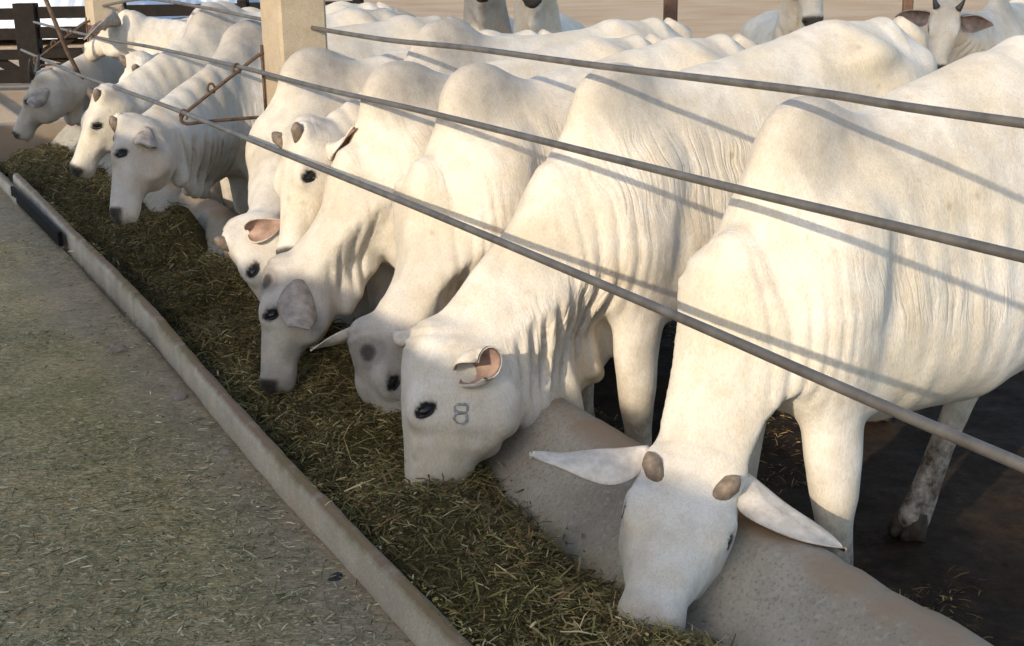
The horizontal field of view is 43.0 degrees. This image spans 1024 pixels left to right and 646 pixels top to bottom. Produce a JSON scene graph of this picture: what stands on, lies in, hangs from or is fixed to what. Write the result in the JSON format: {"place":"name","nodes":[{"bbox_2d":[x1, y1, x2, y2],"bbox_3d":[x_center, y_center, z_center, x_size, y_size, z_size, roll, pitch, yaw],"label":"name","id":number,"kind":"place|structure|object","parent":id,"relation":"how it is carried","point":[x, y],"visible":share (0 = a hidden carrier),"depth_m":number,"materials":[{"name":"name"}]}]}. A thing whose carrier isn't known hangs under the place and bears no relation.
{"place":"outdoors","nodes":[
{"label":"outdoors","id":0,"kind":"place"},
{"bbox_2d":[0,0,1023,645],"bbox_3d":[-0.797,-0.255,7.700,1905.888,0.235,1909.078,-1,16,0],"label":"ground","id":1,"kind":"structure","parent":0,"point":[976,524],"depth_m":4.65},
{"bbox_2d":[0,0,188,38],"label":"silage heap cover","id":2,"kind":"object","parent":1,"relation":"on","point":[41,3],"visible":0.14,"depth_m":29.93,"materials":[{"name":"white plastic"}]},
{"bbox_2d":[84,0,122,40],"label":"concrete post","id":3,"kind":"object","parent":1,"relation":"on","point":[96,11],"visible":0.02,"depth_m":10.29,"materials":[{"name":"beige concrete"}]},
{"bbox_2d":[33,17,89,66],"bbox_3d":[-3.568,-2.228,10.308,0.469,0.375,0.017,-9,18,-26],"label":"rod bracket","id":4,"kind":"object","parent":3,"relation":"attached to","point":[59,41],"visible":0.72,"depth_m":10.30,"materials":[{"name":"metal"}]},
{"bbox_2d":[107,344,126,353],"bbox_3d":[-1.823,0.128,6.015,0.074,0.058,0.099,14,21,42],"label":"stone","id":5,"kind":"object","parent":1,"relation":"on","point":[116,348],"visible":0.71,"depth_m":5.99,"materials":[{"name":"grey stone"}]},
{"bbox_2d":[12,7,260,141],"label":"cow","id":6,"kind":"object","parent":1,"relation":"on","point":[54,94],"visible":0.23,"depth_m":9.63},
{"bbox_2d":[173,391,187,400],"bbox_3d":[-1.371,0.307,5.372,0.058,0.046,0.081,0,16,4],"label":"stone","id":7,"kind":"object","parent":1,"relation":"on","point":[180,396],"visible":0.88,"depth_m":5.35,"materials":[{"name":"grey stone"}]},
{"bbox_2d":[0,0,363,83],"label":"timber fence","id":8,"kind":"object","parent":1,"relation":"on","point":[26,33],"visible":0.3,"depth_m":19.25,"materials":[{"name":"brown wood"}]},
{"bbox_2d":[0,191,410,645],"bbox_3d":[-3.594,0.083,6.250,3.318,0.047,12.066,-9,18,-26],"label":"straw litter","id":9,"kind":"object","parent":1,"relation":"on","point":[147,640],"visible":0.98,"depth_m":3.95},
{"bbox_2d":[176,0,259,3],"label":"silage heap cover","id":10,"kind":"object","parent":1,"relation":"on","point":[200,1],"visible":0.05,"depth_m":37.09,"materials":[{"name":"white plastic"}]},
{"bbox_2d":[218,448,231,453],"bbox_3d":[-1.053,0.475,4.771,0.051,0.030,0.043,3,16,15],"label":"stone","id":11,"kind":"object","parent":1,"relation":"on","point":[226,451],"visible":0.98,"depth_m":4.76,"materials":[{"name":"grey stone"}]},
{"bbox_2d":[82,1,393,202],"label":"cow","id":12,"kind":"object","parent":1,"relation":"on","point":[124,24],"visible":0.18,"depth_m":9.79},
{"bbox_2d":[69,6,414,210],"bbox_3d":[-1.718,-1.296,8.681,2.692,1.608,0.786,-15,21,-41],"label":"cow","id":13,"kind":"object","parent":1,"relation":"on","point":[160,76],"visible":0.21,"depth_m":8.03},
{"bbox_2d":[119,2,392,205],"bbox_3d":[-1.786,-1.551,9.581,2.330,1.609,0.688,-13,20,-36],"label":"cow","id":14,"kind":"object","parent":1,"relation":"on","point":[131,62],"visible":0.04,"depth_m":8.91},
{"bbox_2d":[109,15,469,224],"bbox_3d":[-1.309,-0.984,7.642,0.893,1.565,2.777,13,21,40],"label":"cow","id":15,"kind":"object","parent":1,"relation":"on","point":[155,147],"visible":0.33,"depth_m":7.10},
{"bbox_2d":[260,0,327,105],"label":"concrete post","id":16,"kind":"object","parent":1,"relation":"on","point":[287,32],"visible":0.12,"depth_m":6.25,"materials":[{"name":"beige concrete"}]},
{"bbox_2d":[102,0,260,20],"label":"steel rod","id":17,"kind":"object","parent":16,"relation":"attached to","point":[203,7],"visible":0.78,"depth_m":8.00,"materials":[{"name":"grey metal"}]},
{"bbox_2d":[179,45,266,124],"bbox_3d":[-1.419,-1.171,6.405,0.469,0.375,0.017,-9,18,-26],"label":"rod bracket","id":18,"kind":"object","parent":16,"relation":"attached to","point":[219,85],"visible":0.89,"depth_m":6.41,"materials":[{"name":"metal"}]},
{"bbox_2d":[20,49,1023,472],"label":"steel rod","id":19,"kind":"object","parent":18,"relation":"attached to","point":[928,425],"visible":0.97,"depth_m":2.73,"materials":[{"name":"grey metal"}]},
{"bbox_2d":[33,21,1023,262],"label":"steel rod","id":20,"kind":"object","parent":18,"relation":"attached to","point":[1008,253],"visible":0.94,"depth_m":3.16,"materials":[{"name":"grey metal"}]},
{"bbox_2d":[311,26,1023,128],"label":"steel rod","id":21,"kind":"object","parent":16,"relation":"attached to","point":[987,118],"visible":1,"depth_m":3.40,"materials":[{"name":"grey metal"}]},
{"bbox_2d":[328,572,342,581],"bbox_3d":[-0.513,0.746,3.794,0.041,0.030,0.052,7,18,25],"label":"stone","id":22,"kind":"object","parent":1,"relation":"on","point":[336,577],"visible":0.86,"depth_m":3.78,"materials":[{"name":"grey stone"}]},
{"bbox_2d":[214,29,551,300],"bbox_3d":[-0.614,-0.623,6.392,0.943,1.535,2.400,10,19,34],"label":"cow","id":23,"kind":"object","parent":1,"relation":"on","point":[247,242],"visible":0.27,"depth_m":5.93},
{"bbox_2d":[259,34,662,394],"bbox_3d":[-0.108,-0.429,5.659,2.275,1.549,0.591,-12,19,-34],"label":"cow","id":24,"kind":"object","parent":1,"relation":"on","point":[328,267],"visible":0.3,"depth_m":5.14},
{"bbox_2d":[271,17,692,328],"bbox_3d":[-0.052,-0.617,6.166,2.556,1.630,0.650,-14,20,-38],"label":"cow","id":25,"kind":"object","parent":1,"relation":"on","point":[299,188],"visible":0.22,"depth_m":5.48},
{"bbox_2d":[463,0,513,33],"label":"cow","id":26,"kind":"object","parent":1,"relation":"on","point":[479,15],"visible":0.22,"depth_m":9.11},
{"bbox_2d":[0,119,992,645],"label":"feed trough","id":27,"kind":"object","parent":1,"relation":"on","point":[766,587],"visible":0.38,"depth_m":3.79,"materials":[{"name":"concrete"}]},
{"bbox_2d":[44,0,83,79],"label":"leaning pipe","id":28,"kind":"object","parent":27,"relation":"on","point":[60,34],"visible":0.49,"depth_m":9.68,"materials":[{"name":"metal"}]},
{"bbox_2d":[0,140,751,645],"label":"fodder","id":29,"kind":"object","parent":27,"relation":"on","point":[476,560],"visible":0.77,"depth_m":4.49,"materials":[{"name":"green plant"}]},
{"bbox_2d":[310,34,758,412],"bbox_3d":[0.236,-0.332,5.266,2.242,1.567,0.587,-12,19,-34],"label":"cow","id":30,"kind":"object","parent":1,"relation":"on","point":[476,177],"visible":0.31,"depth_m":4.75},
{"bbox_2d":[513,0,584,33],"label":"cow","id":31,"kind":"object","parent":1,"relation":"on","point":[536,16],"visible":0.17,"depth_m":8.78},
{"bbox_2d":[401,16,936,486],"bbox_3d":[0.657,-0.248,4.804,2.663,1.645,0.641,-12,19,-34],"label":"cow","id":32,"kind":"object","parent":1,"relation":"on","point":[501,346],"visible":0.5,"depth_m":4.32},
{"bbox_2d":[663,0,677,20],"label":"timber post","id":33,"kind":"object","parent":1,"relation":"on","point":[670,8],"depth_m":10.85,"materials":[{"name":"brown wood"}]},
{"bbox_2d":[529,35,1023,633],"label":"cow","id":34,"kind":"object","parent":1,"relation":"on","point":[909,321],"visible":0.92,"depth_m":3.43},
{"bbox_2d":[739,0,823,43],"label":"cow","id":35,"kind":"object","parent":1,"relation":"on","point":[788,17],"visible":0.24,"depth_m":8.68},
{"bbox_2d":[594,324,1023,638],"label":"pen straw","id":36,"kind":"object","parent":1,"relation":"on","point":[900,593],"depth_m":4.79,"materials":[{"name":"brown plant"}]},
{"bbox_2d":[902,0,913,10],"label":"timber post","id":37,"kind":"object","parent":1,"relation":"on","point":[907,4],"depth_m":15.52,"materials":[{"name":"brown wood"}]},
{"bbox_2d":[895,0,1023,69],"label":"cow","id":38,"kind":"object","parent":1,"relation":"on","point":[954,32],"visible":0.48,"depth_m":9.88}
]}

